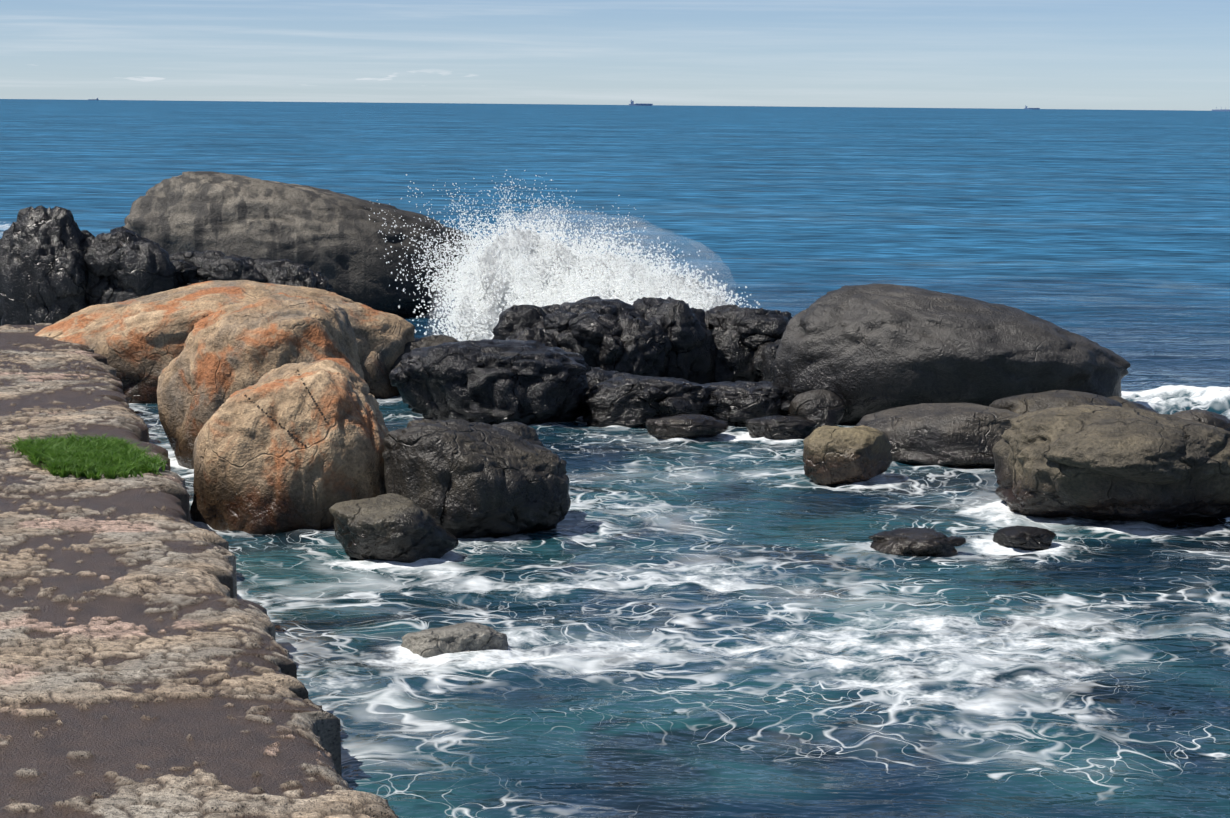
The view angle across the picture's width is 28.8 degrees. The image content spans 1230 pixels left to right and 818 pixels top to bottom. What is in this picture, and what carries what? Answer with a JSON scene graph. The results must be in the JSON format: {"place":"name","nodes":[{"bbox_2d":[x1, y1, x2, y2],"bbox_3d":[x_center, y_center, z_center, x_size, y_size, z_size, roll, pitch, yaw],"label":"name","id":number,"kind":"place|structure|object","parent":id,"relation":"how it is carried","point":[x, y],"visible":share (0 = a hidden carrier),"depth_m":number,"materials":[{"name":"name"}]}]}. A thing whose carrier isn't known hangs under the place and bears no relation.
{"place":"outdoors","nodes":[
{"label":"outdoors","id":0,"kind":"place"},
{"bbox_2d":[0,99,1229,817],"bbox_3d":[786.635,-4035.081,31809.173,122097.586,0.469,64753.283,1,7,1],"label":"sea","id":1,"kind":"structure","parent":0,"point":[734,623],"depth_m":22.03,"materials":[{"name":"liquid"}]},
{"bbox_2d":[0,205,94,325],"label":"rock","id":2,"kind":"object","parent":1,"relation":"on","point":[43,270],"visible":0.65,"depth_m":39.13,"materials":[{"name":"black stone"}]},
{"bbox_2d":[83,226,178,305],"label":"rock","id":3,"kind":"object","parent":1,"relation":"on","point":[122,263],"visible":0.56,"depth_m":39.14,"materials":[{"name":"black stone"}]},
{"bbox_2d":[0,323,398,817],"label":"rock ledge","id":4,"kind":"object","parent":1,"relation":"in","point":[148,668],"depth_m":14.09,"materials":[{"name":"stone"}]},
{"bbox_2d":[5,431,167,479],"bbox_3d":[-4.739,0.393,21.606,1.374,0.140,2.676,-3,8,-25],"label":"grass patch","id":5,"kind":"object","parent":4,"relation":"on","point":[98,457],"visible":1,"depth_m":21.25,"materials":[{"name":"green plant"}]},
{"bbox_2d":[34,280,414,403],"bbox_3d":[-5.528,-0.688,33.057,5.546,2.156,2.207,1,7,1],"label":"rock","id":6,"kind":"object","parent":1,"relation":"in","point":[138,343],"visible":0.31,"depth_m":32.44,"materials":[{"name":"brown stone"}]},
{"bbox_2d":[169,250,333,291],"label":"rock","id":7,"kind":"object","parent":1,"relation":"on","point":[192,267],"visible":0.21,"depth_m":39.51,"materials":[{"name":"black stone"}]},
{"bbox_2d":[157,293,364,468],"bbox_3d":[-3.965,0.038,27.063,2.376,2.657,1.787,1,7,1],"label":"rock","id":8,"kind":"object","parent":1,"relation":"in","point":[219,360],"visible":0.54,"depth_m":26.38,"materials":[{"name":"brown stone"}]},
{"bbox_2d":[190,358,388,534],"bbox_3d":[-3.118,0.751,23.343,2.009,2.470,1.816,1,7,1],"label":"rock","id":9,"kind":"object","parent":1,"relation":"in","point":[257,471],"visible":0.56,"depth_m":22.56,"materials":[{"name":"brown stone"}]},
{"bbox_2d":[244,370,325,446],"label":"drill holes","id":10,"kind":"object","parent":9,"relation":"on","point":[322,414],"visible":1,"depth_m":22.53,"materials":[{"name":"brown stone"}]},
{"bbox_2d":[261,265,328,290],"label":"rock","id":11,"kind":"object","parent":1,"relation":"on","point":[291,276],"visible":0.12,"depth_m":39.43,"materials":[{"name":"black stone"}]},
{"bbox_2d":[123,171,473,317],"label":"rock","id":12,"kind":"object","parent":1,"relation":"in","point":[336,239],"visible":0.46,"depth_m":44.76,"materials":[{"name":"grey stone"}]},
{"bbox_2d":[361,351,399,398],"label":"rock","id":13,"kind":"object","parent":1,"relation":"in","point":[376,374],"visible":0.21,"depth_m":32.83,"materials":[{"name":"stone"}]},
{"bbox_2d":[329,493,458,562],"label":"rock","id":14,"kind":"object","parent":1,"relation":"on","point":[391,527],"visible":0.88,"depth_m":21.26,"materials":[{"name":"grey stone"}]},
{"bbox_2d":[407,419,442,427],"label":"rock","id":15,"kind":"object","parent":1,"relation":"on","point":[424,421],"visible":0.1,"depth_m":24.51,"materials":[{"name":"grey stone"}]},
{"bbox_2d":[391,335,459,369],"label":"rock","id":16,"kind":"object","parent":1,"relation":"on","point":[431,340],"visible":0.12,"depth_m":33.21,"materials":[{"name":"grey stone"}]},
{"bbox_2d":[401,622,508,657],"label":"rock","id":17,"kind":"object","parent":1,"relation":"on","point":[460,637],"visible":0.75,"depth_m":17.72,"materials":[{"name":"grey stone"}]},
{"bbox_2d":[382,419,570,537],"bbox_3d":[-1.328,0.695,22.796,1.625,1.203,1.378,-3,8,-28],"label":"rock","id":18,"kind":"object","parent":1,"relation":"on","point":[459,478],"visible":0.9,"depth_m":22.35,"materials":[{"name":"grey stone"}]},
{"bbox_2d":[389,339,590,425],"bbox_3d":[-1.560,-0.237,30.699,2.329,1.269,2.065,5,9,32],"label":"rock","id":19,"kind":"object","parent":1,"relation":"on","point":[491,382],"visible":0.94,"depth_m":30.06,"materials":[{"name":"black stone"}]},
{"bbox_2d":[506,327,574,352],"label":"rock","id":20,"kind":"object","parent":1,"relation":"on","point":[539,335],"visible":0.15,"depth_m":33.77,"materials":[{"name":"black stone"}]},
{"bbox_2d":[492,296,641,367],"bbox_3d":[-0.453,-0.844,34.898,2.241,1.561,2.045,5,9,34],"label":"rock","id":21,"kind":"object","parent":1,"relation":"in","point":[572,326],"visible":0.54,"depth_m":34.32,"materials":[{"name":"black stone"}]},
{"bbox_2d":[369,170,766,340],"bbox_3d":[-0.766,-2.030,38.753,6.550,3.652,3.100,1,7,1],"label":"wave splash","id":22,"kind":"object","parent":1,"relation":"on","point":[461,286],"depth_m":38.51,"materials":[{"name":"white liquid"}]},
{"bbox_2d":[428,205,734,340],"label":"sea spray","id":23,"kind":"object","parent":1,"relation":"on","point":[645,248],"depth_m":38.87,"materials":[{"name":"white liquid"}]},
{"bbox_2d":[582,367,628,415],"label":"rock","id":24,"kind":"object","parent":1,"relation":"on","point":[596,375],"visible":0.17,"depth_m":31.45,"materials":[{"name":"black stone"}]},
{"bbox_2d":[581,315,671,376],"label":"rock","id":25,"kind":"object","parent":1,"relation":"on","point":[641,347],"visible":0.58,"depth_m":33.74,"materials":[{"name":"black stone"}]},
{"bbox_2d":[629,100,652,105],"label":"cargo ship","id":26,"kind":"object","parent":1,"relation":"on","point":[638,104],"visible":0.92,"depth_m":13880.34,"materials":[{"name":"blue"}]},
{"bbox_2d":[582,374,718,427],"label":"rock","id":27,"kind":"object","parent":1,"relation":"on","point":[632,401],"visible":0.9,"depth_m":30.19,"materials":[{"name":"black stone"}]},
{"bbox_2d":[631,297,715,383],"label":"rock","id":28,"kind":"object","parent":1,"relation":"in","point":[691,354],"visible":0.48,"depth_m":34.34,"materials":[{"name":"black stone"}]},
{"bbox_2d":[645,414,728,439],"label":"rock","id":29,"kind":"object","parent":1,"relation":"on","point":[687,426],"visible":0.92,"depth_m":29.12,"materials":[{"name":"grey stone"}]},
{"bbox_2d":[705,304,791,382],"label":"rock","id":30,"kind":"object","parent":1,"relation":"in","point":[740,335],"visible":0.46,"depth_m":34.79,"materials":[{"name":"black stone"}]},
{"bbox_2d":[703,381,794,426],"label":"rock","id":31,"kind":"object","parent":1,"relation":"on","point":[737,403],"visible":0.65,"depth_m":30.40,"materials":[{"name":"black stone"}]},
{"bbox_2d":[752,339,780,381],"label":"rock","id":32,"kind":"object","parent":1,"relation":"on","point":[764,356],"visible":0.29,"depth_m":34.17,"materials":[{"name":"black stone"}]},
{"bbox_2d":[745,415,817,439],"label":"rock","id":33,"kind":"object","parent":1,"relation":"on","point":[777,427],"visible":0.77,"depth_m":29.12,"materials":[{"name":"grey stone"}]},
{"bbox_2d":[788,389,845,427],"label":"rock","id":34,"kind":"object","parent":1,"relation":"on","point":[821,407],"visible":0.73,"depth_m":30.03,"materials":[{"name":"grey stone"}]},
{"bbox_2d":[803,425,891,485],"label":"rock","id":35,"kind":"object","parent":1,"relation":"on","point":[834,455],"visible":0.92,"depth_m":25.97,"materials":[{"name":"brown stone"}]},
{"bbox_2d":[868,527,965,556],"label":"rock","id":36,"kind":"object","parent":1,"relation":"on","point":[916,541],"visible":0.9,"depth_m":21.81,"materials":[{"name":"grey stone"}]},
{"bbox_2d":[856,403,1019,467],"bbox_3d":[3.932,0.306,27.757,2.390,0.728,1.443,5,9,32],"label":"rock","id":37,"kind":"object","parent":1,"relation":"on","point":[966,435],"visible":0.62,"depth_m":27.20,"materials":[{"name":"grey stone"}]},
{"bbox_2d":[773,283,1130,424],"bbox_3d":[4.351,-0.592,31.366,4.596,2.058,2.827,1,7,1],"label":"rock","id":38,"kind":"object","parent":1,"relation":"on","point":[860,351],"visible":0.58,"depth_m":30.37,"materials":[{"name":"grey stone"}]},
{"bbox_2d":[992,526,1055,549],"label":"rock","id":39,"kind":"object","parent":1,"relation":"on","point":[1029,537],"visible":0.94,"depth_m":22.17,"materials":[{"name":"black stone"}]},
{"bbox_2d":[989,390,1121,414],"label":"rock","id":40,"kind":"object","parent":1,"relation":"on","point":[1024,403],"visible":0.19,"depth_m":28.09,"materials":[{"name":"grey stone"}]},
{"bbox_2d":[992,405,1229,524],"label":"rock","id":41,"kind":"object","parent":1,"relation":"on","point":[1105,463],"visible":0.94,"depth_m":23.23,"materials":[{"name":"grey stone"}]},
{"bbox_2d":[1108,396,1158,412],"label":"rock","id":42,"kind":"object","parent":1,"relation":"on","point":[1125,403],"visible":0.21,"depth_m":29.97,"materials":[{"name":"grey stone"}]},
{"bbox_2d":[1171,409,1229,430],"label":"rock","id":43,"kind":"object","parent":1,"relation":"on","point":[1211,418],"visible":0.31,"depth_m":28.53,"materials":[{"name":"grey stone"}]},
{"bbox_2d":[0,0,1229,110],"label":"sky","id":44,"kind":"structure","parent":0,"point":[990,54],"materials":[{"name":"blue"}]}
]}

